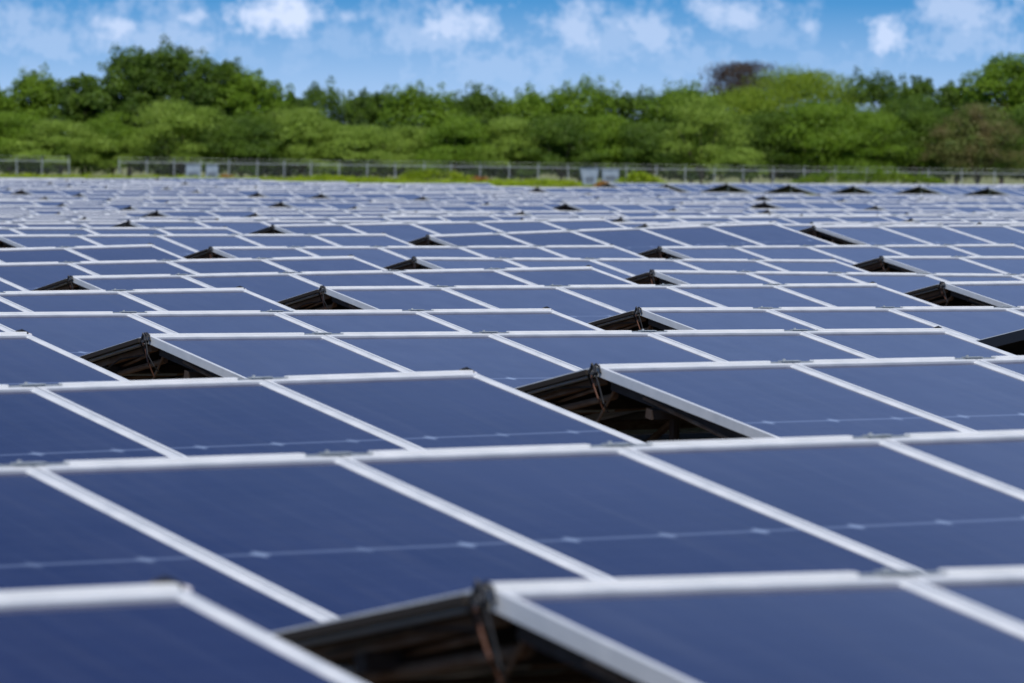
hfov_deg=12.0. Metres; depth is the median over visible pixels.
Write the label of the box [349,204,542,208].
panel rack
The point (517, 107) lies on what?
tree
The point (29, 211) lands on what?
solar panel
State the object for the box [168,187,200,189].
solar panel
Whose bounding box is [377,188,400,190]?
solar panel
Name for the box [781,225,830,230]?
solar panel
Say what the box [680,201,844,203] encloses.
panel rack
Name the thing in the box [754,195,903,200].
panel rack
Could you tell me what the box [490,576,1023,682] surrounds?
solar panel
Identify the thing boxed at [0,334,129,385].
solar panel
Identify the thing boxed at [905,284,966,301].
solar panel
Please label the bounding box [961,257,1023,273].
solar panel
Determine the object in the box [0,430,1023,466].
panel rack
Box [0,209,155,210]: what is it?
panel rack
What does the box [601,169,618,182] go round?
equipment cabinet
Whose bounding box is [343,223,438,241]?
solar panel
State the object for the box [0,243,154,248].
panel rack
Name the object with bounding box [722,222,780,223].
solar panel
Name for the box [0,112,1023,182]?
undergrowth
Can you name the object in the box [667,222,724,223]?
solar panel
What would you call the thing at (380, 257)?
solar panel
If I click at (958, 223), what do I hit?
solar panel
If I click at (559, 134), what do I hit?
tree
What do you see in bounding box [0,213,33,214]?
solar panel
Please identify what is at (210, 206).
panel rack
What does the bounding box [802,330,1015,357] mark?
solar panel
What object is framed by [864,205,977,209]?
panel rack
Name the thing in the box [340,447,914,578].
solar panel
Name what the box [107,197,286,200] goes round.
panel rack
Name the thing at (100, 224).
solar panel
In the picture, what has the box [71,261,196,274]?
solar panel
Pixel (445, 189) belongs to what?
solar panel
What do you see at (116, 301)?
solar panel
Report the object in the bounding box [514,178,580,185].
shrub
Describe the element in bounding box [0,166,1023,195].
ground
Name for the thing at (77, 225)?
solar panel
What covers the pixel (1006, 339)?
racks
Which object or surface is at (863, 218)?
solar panel
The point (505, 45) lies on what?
sky
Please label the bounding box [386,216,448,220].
solar panel
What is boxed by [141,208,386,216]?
panel rack
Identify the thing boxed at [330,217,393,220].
solar panel
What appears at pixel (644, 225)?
panel rack
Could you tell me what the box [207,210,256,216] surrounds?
solar panel
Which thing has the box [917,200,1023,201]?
panel rack
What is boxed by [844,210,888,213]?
solar panel
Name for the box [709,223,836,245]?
solar panel
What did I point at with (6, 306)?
solar panel
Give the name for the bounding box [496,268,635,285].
solar panel
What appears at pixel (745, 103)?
tree
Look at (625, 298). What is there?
solar panel
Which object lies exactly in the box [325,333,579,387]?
solar panel
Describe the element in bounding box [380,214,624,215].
panel rack
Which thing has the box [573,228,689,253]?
solar panel
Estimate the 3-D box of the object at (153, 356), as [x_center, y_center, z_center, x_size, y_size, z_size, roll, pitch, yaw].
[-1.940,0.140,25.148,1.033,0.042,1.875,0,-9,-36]
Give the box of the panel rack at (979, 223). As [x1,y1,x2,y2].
[974,222,1023,224]
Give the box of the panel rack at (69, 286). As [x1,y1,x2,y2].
[32,265,592,290]
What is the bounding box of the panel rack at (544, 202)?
[482,202,659,204]
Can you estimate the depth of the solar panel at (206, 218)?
80.84 m
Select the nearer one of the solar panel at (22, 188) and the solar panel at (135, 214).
the solar panel at (135, 214)
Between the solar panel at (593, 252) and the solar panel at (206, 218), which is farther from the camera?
the solar panel at (206, 218)
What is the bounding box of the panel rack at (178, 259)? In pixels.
[0,255,354,263]
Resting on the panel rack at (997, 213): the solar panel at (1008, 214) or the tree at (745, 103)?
the solar panel at (1008, 214)
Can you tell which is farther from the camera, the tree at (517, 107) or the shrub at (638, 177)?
the tree at (517, 107)
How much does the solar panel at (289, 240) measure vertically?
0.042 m
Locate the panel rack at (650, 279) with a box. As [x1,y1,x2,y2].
[626,269,1023,284]
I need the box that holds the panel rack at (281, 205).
[268,201,401,207]
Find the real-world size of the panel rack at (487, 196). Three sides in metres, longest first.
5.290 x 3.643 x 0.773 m
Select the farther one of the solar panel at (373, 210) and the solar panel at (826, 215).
the solar panel at (373, 210)
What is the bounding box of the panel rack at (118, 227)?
[0,226,227,227]
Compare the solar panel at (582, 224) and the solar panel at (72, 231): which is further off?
the solar panel at (582, 224)
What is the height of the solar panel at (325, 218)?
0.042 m
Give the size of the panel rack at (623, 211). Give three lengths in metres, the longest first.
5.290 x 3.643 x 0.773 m
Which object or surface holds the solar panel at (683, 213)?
attached to the panel rack at (623, 211)
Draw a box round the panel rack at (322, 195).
[308,192,474,198]
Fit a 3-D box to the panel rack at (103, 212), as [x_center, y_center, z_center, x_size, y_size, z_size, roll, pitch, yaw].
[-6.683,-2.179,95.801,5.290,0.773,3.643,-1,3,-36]
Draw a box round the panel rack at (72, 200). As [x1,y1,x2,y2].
[0,200,142,200]
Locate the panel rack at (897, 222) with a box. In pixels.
[810,221,1023,223]
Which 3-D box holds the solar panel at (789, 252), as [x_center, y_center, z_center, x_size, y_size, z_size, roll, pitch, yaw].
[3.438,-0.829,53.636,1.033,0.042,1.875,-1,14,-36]
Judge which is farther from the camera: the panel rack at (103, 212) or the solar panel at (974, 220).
the panel rack at (103, 212)
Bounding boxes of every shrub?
[218,174,234,177]
[291,172,353,180]
[346,176,383,182]
[388,167,474,181]
[468,176,490,182]
[485,178,528,185]
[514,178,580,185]
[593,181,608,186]
[615,170,667,182]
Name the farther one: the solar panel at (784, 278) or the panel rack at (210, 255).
the panel rack at (210, 255)
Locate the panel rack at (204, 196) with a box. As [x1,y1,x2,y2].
[139,196,301,197]
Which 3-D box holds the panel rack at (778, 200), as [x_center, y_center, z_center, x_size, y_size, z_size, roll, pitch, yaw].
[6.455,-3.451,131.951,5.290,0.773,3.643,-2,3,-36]
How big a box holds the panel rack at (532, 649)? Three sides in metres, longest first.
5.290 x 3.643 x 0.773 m
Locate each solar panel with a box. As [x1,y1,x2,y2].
[0,210,36,213]
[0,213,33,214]
[0,215,31,216]
[0,217,24,219]
[0,223,25,226]
[0,228,22,234]
[0,235,100,247]
[0,248,95,262]
[0,263,96,290]
[0,278,27,291]
[0,291,164,311]
[0,298,29,311]
[0,313,172,356]
[0,326,12,331]
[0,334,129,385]
[0,387,180,464]
[0,466,332,632]
[0,590,363,682]
[8,220,67,222]
[10,188,38,189]
[11,228,96,234]
[19,223,91,227]
[20,217,74,219]
[30,210,75,213]
[30,215,82,217]
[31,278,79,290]
[33,456,606,618]
[36,380,417,456]
[60,213,107,214]
[66,220,125,222]
[67,188,94,189]
[67,245,185,260]
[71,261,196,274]
[72,275,211,289]
[74,210,118,211]
[79,215,129,216]
[79,235,197,256]
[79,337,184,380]
[82,223,120,226]
[85,217,143,219]
[85,228,169,234]
[95,188,122,189]
[108,213,148,216]
[119,211,154,211]
[121,289,293,310]
[123,188,152,189]
[129,221,208,227]
[130,312,322,333]
[140,217,200,220]
[148,335,410,378]
[158,211,219,216]
[158,228,241,233]
[159,235,261,251]
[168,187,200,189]
[169,259,293,272]
[183,273,319,301]
[194,217,245,220]
[196,187,226,189]
[197,221,270,233]
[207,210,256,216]
[212,247,318,257]
[219,218,276,220]
[225,188,250,189]
[238,235,339,246]
[246,217,279,217]
[252,210,304,212]
[256,213,312,216]
[262,221,330,224]
[264,257,386,271]
[264,373,646,448]
[274,224,366,233]
[275,217,333,220]
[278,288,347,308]
[278,311,465,332]
[291,271,429,285]
[297,247,407,267]
[299,210,349,212]
[306,213,358,216]
[314,234,414,246]
[324,287,496,309]
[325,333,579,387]
[326,221,390,223]
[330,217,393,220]
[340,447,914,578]
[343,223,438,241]
[346,209,396,212]
[354,213,404,215]
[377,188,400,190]
[380,247,484,258]
[383,259,421,269]
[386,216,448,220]
[388,221,446,222]
[395,269,534,285]
[398,188,426,189]
[402,213,451,214]
[411,222,504,233]
[415,258,524,268]
[418,211,460,212]
[419,310,602,331]
[424,188,451,190]
[429,233,532,245]
[438,215,501,220]
[443,286,624,322]
[449,213,497,214]
[461,211,512,214]
[461,246,567,257]
[478,221,565,231]
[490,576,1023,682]
[491,332,724,369]
[493,216,534,219]
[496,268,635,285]
[501,231,609,245]
[506,259,634,278]
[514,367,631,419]
[523,212,575,214]
[524,218,574,219]
[533,216,582,217]
[539,246,646,258]
[544,219,627,229]
[558,286,723,311]
[571,212,620,214]
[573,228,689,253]
[575,218,617,220]
[581,216,627,217]
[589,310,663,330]
[591,259,701,274]
[598,363,970,437]
[615,212,667,216]
[617,223,666,227]
[622,217,686,221]
[622,438,1023,571]
[625,272,661,284]
[640,309,820,329]
[641,226,765,245]
[646,224,683,226]
[650,331,871,361]
[653,271,778,284]
[659,212,708,215]
[661,247,767,259]
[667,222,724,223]
[670,285,833,307]
[675,209,715,210]
[675,217,737,221]
[677,260,785,271]
[703,212,751,214]
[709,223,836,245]
[713,209,757,213]
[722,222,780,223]
[729,217,798,223]
[737,246,856,264]
[748,272,864,283]
[749,209,783,212]
[749,215,792,215]
[758,260,867,272]
[768,210,815,213]
[769,308,976,340]
[776,284,938,306]
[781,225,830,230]
[782,216,845,223]
[784,209,818,209]
[793,359,1023,430]
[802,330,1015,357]
[803,215,849,215]
[807,210,852,213]
[808,246,906,262]
[813,223,868,223]
[815,226,930,244]
[819,209,853,209]
[831,216,896,221]
[839,273,947,292]
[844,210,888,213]
[853,257,901,271]
[869,222,922,223]
[877,206,921,209]
[880,210,921,213]
[880,215,907,221]
[880,226,995,244]
[880,245,977,256]
[882,434,1023,493]
[883,257,1007,273]
[890,308,1023,339]
[897,215,947,218]
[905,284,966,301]
[905,573,1023,627]
[908,213,953,214]
[912,206,964,212]
[912,219,968,221]
[916,210,957,212]
[921,222,976,224]
[928,274,1023,281]
[942,215,991,217]
[944,225,1023,246]
[944,282,1023,306]
[946,206,994,212]
[948,245,1023,255]
[951,213,995,214]
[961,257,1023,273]
[963,219,1014,221]
[975,212,1010,212]
[976,358,1023,376]
[980,206,1023,211]
[981,223,1023,224]
[989,216,1023,217]
[993,213,1023,214]
[1004,225,1023,231]
[1009,308,1023,313]
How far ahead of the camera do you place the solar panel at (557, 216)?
84.99 m
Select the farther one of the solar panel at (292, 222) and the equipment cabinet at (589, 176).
the equipment cabinet at (589, 176)
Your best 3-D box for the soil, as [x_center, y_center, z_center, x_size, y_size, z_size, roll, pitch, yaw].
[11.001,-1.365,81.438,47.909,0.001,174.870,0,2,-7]
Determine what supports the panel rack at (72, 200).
on the soil
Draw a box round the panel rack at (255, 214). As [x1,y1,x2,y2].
[246,211,492,216]
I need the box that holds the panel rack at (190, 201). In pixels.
[165,201,218,202]
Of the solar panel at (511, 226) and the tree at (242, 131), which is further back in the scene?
the tree at (242, 131)
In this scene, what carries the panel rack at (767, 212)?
on the soil
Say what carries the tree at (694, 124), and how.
on the ground
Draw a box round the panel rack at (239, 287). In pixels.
[0,286,246,292]
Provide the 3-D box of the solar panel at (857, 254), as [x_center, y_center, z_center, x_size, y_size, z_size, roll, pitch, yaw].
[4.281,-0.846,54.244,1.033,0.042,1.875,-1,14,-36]
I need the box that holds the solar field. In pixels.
[0,178,1023,677]
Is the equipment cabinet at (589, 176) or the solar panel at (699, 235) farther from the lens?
the equipment cabinet at (589, 176)
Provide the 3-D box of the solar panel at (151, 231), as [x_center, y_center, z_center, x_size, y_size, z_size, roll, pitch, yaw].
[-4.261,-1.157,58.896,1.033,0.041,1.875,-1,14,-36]
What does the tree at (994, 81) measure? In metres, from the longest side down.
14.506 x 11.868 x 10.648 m
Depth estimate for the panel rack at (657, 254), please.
54.05 m
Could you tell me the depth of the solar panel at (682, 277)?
42.39 m
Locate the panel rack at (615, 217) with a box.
[521,215,770,219]
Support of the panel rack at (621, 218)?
on the soil
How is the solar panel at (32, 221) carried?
attached to the panel rack at (25, 220)
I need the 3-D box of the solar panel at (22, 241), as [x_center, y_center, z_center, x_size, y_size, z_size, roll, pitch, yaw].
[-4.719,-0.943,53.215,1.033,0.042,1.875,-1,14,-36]
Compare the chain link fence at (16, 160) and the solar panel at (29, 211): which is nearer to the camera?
the solar panel at (29, 211)
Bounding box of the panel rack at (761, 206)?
[750,201,831,208]
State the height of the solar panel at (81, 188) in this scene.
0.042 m
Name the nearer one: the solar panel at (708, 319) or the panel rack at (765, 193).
the solar panel at (708, 319)
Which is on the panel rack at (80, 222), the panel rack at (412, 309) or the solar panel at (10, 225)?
the solar panel at (10, 225)
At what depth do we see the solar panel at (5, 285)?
38.17 m
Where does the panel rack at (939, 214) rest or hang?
on the soil
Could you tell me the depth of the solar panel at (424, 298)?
35.04 m
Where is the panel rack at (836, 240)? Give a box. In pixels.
[799,224,1023,244]
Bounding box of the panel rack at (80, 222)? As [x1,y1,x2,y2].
[15,222,122,222]
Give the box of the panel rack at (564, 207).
[553,203,742,210]
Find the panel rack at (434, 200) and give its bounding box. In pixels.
[370,198,540,201]
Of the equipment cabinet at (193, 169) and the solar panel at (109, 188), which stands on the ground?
the equipment cabinet at (193, 169)
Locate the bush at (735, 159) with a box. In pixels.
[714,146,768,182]
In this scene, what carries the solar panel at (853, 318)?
on the panel rack at (636, 321)
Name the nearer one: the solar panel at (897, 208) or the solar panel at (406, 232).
the solar panel at (406, 232)
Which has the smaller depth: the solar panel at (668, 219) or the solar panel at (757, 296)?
the solar panel at (757, 296)
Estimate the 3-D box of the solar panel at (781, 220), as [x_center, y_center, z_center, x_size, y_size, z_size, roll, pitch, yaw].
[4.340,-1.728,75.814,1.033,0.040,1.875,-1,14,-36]
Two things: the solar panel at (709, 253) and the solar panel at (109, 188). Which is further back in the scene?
the solar panel at (109, 188)
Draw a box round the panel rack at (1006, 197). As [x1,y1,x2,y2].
[990,197,1023,197]
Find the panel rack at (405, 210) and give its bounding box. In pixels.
[229,209,433,210]
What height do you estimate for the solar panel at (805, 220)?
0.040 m
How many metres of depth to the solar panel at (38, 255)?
48.56 m
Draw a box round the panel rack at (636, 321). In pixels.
[588,305,1023,330]
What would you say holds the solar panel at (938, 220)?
on the panel rack at (911, 220)
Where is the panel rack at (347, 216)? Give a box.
[216,214,488,219]
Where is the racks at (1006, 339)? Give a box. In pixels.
[0,178,1023,347]
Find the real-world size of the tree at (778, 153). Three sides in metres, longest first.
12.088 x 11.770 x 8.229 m
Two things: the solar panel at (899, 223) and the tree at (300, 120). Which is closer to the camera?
the solar panel at (899, 223)
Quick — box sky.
[0,0,1023,133]
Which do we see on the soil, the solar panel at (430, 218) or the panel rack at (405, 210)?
the panel rack at (405, 210)
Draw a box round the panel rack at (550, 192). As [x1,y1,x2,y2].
[522,192,603,192]
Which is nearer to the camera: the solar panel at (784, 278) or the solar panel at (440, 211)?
the solar panel at (784, 278)
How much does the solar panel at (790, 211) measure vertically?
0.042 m
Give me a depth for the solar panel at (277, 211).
91.88 m
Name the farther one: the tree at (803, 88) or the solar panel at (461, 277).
the tree at (803, 88)
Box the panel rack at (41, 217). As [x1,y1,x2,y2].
[0,216,70,217]
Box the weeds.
[0,171,703,187]
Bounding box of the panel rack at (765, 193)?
[729,193,802,193]
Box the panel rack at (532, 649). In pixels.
[273,566,1023,682]
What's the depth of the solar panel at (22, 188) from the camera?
153.61 m
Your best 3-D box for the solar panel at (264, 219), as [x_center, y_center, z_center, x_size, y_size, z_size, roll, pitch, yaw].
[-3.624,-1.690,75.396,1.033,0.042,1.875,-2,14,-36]
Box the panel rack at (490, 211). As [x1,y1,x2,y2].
[415,211,520,211]
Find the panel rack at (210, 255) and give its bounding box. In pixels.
[183,244,613,258]
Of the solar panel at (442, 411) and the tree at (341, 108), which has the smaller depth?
the solar panel at (442, 411)
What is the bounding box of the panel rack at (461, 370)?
[0,367,476,387]
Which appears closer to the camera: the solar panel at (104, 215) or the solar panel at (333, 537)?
the solar panel at (333, 537)
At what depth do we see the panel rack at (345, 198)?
129.48 m
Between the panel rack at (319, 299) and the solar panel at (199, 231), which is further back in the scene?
the solar panel at (199, 231)
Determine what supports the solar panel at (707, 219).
attached to the panel rack at (621, 218)
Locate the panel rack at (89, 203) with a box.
[57,202,256,205]
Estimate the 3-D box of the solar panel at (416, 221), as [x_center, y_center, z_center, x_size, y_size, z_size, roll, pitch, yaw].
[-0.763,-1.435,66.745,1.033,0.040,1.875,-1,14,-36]
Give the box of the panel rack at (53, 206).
[11,205,104,206]
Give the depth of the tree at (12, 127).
476.23 m
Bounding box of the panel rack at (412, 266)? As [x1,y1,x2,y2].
[384,256,835,269]
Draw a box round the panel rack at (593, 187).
[529,187,634,191]
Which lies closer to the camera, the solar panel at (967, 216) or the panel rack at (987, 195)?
the solar panel at (967, 216)
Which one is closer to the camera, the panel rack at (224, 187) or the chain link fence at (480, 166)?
the panel rack at (224, 187)
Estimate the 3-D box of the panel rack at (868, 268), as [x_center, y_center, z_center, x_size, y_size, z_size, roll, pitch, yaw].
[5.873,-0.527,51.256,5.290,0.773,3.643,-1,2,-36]
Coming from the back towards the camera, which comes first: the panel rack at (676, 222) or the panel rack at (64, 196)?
the panel rack at (64, 196)
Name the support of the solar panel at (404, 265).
on the panel rack at (412, 266)
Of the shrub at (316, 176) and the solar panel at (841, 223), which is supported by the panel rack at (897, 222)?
the solar panel at (841, 223)
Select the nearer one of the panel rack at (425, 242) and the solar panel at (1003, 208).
the panel rack at (425, 242)
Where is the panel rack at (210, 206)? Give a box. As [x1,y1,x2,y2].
[120,205,329,209]
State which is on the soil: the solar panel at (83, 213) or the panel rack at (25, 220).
the panel rack at (25, 220)
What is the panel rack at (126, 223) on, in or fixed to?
on the soil
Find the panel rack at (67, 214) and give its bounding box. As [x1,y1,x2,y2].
[6,214,125,214]
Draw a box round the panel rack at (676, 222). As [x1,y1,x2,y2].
[614,220,775,222]
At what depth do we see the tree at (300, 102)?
498.17 m
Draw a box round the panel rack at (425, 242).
[408,221,772,245]
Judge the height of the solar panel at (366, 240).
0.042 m
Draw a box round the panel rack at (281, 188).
[237,187,374,189]
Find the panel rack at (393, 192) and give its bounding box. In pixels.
[363,191,503,192]
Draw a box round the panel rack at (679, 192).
[585,192,725,194]
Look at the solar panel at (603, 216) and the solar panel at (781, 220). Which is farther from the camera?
the solar panel at (603, 216)
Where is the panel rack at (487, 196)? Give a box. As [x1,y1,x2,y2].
[415,196,578,199]
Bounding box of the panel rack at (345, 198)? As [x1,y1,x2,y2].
[288,198,402,198]
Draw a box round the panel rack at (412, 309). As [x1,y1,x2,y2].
[0,306,551,313]
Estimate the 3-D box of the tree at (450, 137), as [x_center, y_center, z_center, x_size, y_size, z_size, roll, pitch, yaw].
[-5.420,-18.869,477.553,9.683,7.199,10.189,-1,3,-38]
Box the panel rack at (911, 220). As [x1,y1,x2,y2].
[902,218,1023,221]
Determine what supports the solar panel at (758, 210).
on the panel rack at (673, 209)
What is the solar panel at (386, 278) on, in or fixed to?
attached to the panel rack at (69, 286)
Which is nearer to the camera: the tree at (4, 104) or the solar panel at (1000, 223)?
the solar panel at (1000, 223)
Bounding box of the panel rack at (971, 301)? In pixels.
[904,281,1023,306]
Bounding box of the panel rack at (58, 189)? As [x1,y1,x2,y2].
[9,189,176,194]
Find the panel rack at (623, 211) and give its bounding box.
[513,211,742,214]
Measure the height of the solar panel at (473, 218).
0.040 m
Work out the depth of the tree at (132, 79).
495.41 m
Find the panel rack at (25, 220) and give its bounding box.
[0,219,180,220]
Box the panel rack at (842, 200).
[836,199,985,201]
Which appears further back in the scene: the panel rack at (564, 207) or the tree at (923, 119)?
the tree at (923, 119)
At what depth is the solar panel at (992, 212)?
108.23 m
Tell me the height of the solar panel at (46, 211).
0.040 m
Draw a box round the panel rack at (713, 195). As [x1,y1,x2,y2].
[657,195,767,196]
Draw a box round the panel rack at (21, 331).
[0,329,31,334]
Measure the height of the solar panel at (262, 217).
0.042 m
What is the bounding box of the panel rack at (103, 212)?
[56,212,151,213]
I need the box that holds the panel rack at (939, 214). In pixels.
[799,214,1023,215]
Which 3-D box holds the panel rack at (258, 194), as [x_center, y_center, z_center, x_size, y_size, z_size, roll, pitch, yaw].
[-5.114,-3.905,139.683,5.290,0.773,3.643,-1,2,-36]
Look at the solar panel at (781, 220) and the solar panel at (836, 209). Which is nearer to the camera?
the solar panel at (781, 220)
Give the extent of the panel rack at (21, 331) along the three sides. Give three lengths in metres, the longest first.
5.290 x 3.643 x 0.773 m
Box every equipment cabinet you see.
[186,164,199,177]
[205,164,218,177]
[579,168,598,186]
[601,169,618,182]
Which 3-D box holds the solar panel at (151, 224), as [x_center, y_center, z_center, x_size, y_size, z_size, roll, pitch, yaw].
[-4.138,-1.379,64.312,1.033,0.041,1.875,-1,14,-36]
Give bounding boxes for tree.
[0,89,16,113]
[0,110,61,174]
[0,117,125,175]
[1,63,70,175]
[45,71,107,175]
[72,109,148,174]
[77,42,178,176]
[113,97,249,174]
[122,33,223,176]
[169,47,252,156]
[190,114,298,176]
[207,67,298,176]
[250,105,362,175]
[261,90,317,178]
[289,75,380,174]
[309,124,413,176]
[343,83,393,176]
[361,123,436,175]
[371,79,463,161]
[405,113,496,173]
[423,81,518,175]
[460,114,568,179]
[489,81,571,178]
[508,113,604,179]
[526,72,625,181]
[575,113,635,173]
[595,85,684,171]
[607,120,691,179]
[630,78,730,182]
[654,91,758,183]
[679,83,807,182]
[699,59,793,182]
[722,107,819,182]
[739,63,886,176]
[764,100,891,183]
[824,106,927,183]
[829,65,902,183]
[860,93,967,183]
[876,73,960,177]
[915,100,1023,183]
[926,78,986,183]
[949,52,1023,183]
[985,105,1023,179]
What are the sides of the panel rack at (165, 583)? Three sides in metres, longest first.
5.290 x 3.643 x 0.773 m
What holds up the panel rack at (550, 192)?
on the soil
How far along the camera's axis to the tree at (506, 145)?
477.03 m
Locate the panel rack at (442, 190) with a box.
[391,190,470,190]
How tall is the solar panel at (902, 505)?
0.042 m
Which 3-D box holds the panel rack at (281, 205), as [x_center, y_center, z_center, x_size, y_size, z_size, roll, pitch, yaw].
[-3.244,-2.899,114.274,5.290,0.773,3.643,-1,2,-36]
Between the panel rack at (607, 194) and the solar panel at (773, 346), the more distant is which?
the panel rack at (607, 194)
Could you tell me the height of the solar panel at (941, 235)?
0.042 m
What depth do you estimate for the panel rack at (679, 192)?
147.04 m
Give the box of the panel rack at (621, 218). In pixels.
[611,215,879,221]
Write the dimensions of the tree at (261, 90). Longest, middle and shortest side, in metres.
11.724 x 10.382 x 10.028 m
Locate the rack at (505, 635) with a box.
[269,589,519,679]
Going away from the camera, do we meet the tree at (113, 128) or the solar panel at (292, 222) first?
the solar panel at (292, 222)
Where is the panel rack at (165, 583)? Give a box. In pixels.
[0,576,191,598]
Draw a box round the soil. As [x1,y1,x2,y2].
[628,433,722,441]
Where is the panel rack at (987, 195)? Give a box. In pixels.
[969,195,1006,195]
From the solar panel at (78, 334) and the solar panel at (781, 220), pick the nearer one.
the solar panel at (78, 334)
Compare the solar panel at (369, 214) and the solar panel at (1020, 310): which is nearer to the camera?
the solar panel at (1020, 310)
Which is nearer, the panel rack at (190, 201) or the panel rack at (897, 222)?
the panel rack at (897, 222)
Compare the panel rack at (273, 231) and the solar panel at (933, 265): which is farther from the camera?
the panel rack at (273, 231)
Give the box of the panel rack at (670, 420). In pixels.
[516,355,1023,442]
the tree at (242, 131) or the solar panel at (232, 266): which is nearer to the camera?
the solar panel at (232, 266)
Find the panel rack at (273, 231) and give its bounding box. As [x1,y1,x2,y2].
[249,218,603,233]
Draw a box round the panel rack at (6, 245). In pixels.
[0,232,385,247]
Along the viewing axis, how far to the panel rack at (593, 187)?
161.62 m
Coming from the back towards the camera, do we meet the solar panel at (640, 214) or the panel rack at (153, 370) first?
the solar panel at (640, 214)
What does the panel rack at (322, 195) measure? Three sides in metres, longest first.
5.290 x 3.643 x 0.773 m
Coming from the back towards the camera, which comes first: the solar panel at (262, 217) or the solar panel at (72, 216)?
the solar panel at (72, 216)
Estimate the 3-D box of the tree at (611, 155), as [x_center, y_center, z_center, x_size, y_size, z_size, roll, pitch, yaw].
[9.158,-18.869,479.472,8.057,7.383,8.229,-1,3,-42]
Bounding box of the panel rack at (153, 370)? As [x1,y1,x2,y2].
[80,326,943,379]
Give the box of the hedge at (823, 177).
[790,166,949,183]
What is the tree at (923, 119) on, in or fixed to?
on the ground
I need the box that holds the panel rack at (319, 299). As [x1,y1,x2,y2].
[277,282,876,309]
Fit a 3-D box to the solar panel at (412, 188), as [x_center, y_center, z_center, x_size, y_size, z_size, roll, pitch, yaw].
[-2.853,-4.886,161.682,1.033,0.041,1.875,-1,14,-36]
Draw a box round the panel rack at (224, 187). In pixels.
[161,187,301,189]
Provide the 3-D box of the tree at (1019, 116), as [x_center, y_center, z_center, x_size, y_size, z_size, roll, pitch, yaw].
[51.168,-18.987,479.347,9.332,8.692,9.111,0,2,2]
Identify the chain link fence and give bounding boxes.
[0,156,69,177]
[118,157,1023,184]
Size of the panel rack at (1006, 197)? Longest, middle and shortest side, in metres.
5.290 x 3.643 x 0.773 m
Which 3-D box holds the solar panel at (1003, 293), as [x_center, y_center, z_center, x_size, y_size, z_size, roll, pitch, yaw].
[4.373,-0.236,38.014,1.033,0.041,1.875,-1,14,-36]
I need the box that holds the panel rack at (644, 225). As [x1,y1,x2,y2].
[638,223,942,226]
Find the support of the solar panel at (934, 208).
attached to the panel rack at (881, 205)
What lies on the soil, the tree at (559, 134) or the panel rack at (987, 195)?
the panel rack at (987, 195)
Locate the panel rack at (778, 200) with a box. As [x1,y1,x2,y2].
[734,200,799,200]
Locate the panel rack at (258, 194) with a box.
[247,192,348,196]
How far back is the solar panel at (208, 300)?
34.09 m
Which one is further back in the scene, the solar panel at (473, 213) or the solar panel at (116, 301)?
the solar panel at (473, 213)
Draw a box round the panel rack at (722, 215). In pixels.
[653,213,877,216]
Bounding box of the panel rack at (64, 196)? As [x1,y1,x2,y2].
[38,196,216,199]
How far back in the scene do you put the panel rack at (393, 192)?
146.11 m
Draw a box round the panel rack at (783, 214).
[769,214,798,214]
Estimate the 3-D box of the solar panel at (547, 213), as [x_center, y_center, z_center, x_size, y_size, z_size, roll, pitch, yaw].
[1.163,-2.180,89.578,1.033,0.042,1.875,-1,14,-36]
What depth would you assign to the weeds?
385.90 m
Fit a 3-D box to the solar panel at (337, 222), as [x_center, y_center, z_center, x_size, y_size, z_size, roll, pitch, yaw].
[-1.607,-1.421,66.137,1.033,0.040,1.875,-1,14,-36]
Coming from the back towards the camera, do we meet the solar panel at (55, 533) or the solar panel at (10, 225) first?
the solar panel at (10, 225)
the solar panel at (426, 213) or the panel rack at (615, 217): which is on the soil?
the panel rack at (615, 217)
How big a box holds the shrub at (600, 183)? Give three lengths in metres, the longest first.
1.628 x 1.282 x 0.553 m
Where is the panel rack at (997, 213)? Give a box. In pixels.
[903,212,1023,214]
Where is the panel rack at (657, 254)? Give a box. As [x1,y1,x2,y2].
[638,243,1014,258]
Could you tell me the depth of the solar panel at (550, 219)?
79.56 m
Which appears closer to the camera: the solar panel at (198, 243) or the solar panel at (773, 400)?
the solar panel at (773, 400)
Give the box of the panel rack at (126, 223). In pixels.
[112,220,447,226]
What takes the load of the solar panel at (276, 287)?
attached to the panel rack at (69, 286)
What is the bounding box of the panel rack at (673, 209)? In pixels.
[668,208,740,210]
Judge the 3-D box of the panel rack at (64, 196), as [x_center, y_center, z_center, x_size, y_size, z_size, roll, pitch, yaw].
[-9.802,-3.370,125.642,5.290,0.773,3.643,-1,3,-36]
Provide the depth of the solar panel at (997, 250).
55.97 m
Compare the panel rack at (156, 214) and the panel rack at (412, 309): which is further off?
the panel rack at (156, 214)
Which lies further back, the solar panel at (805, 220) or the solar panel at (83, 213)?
the solar panel at (83, 213)
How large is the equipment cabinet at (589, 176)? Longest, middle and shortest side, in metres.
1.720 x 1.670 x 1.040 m
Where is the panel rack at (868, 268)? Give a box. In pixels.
[851,255,1023,272]
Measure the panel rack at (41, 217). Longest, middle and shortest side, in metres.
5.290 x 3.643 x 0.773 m
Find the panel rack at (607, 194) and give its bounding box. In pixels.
[494,194,640,195]
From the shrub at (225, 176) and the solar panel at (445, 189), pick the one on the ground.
the shrub at (225, 176)
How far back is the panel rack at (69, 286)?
39.71 m
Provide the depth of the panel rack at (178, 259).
44.76 m
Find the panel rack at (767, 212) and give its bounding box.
[756,209,949,213]
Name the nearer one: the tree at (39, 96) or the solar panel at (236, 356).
the solar panel at (236, 356)
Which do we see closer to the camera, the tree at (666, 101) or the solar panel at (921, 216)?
the solar panel at (921, 216)

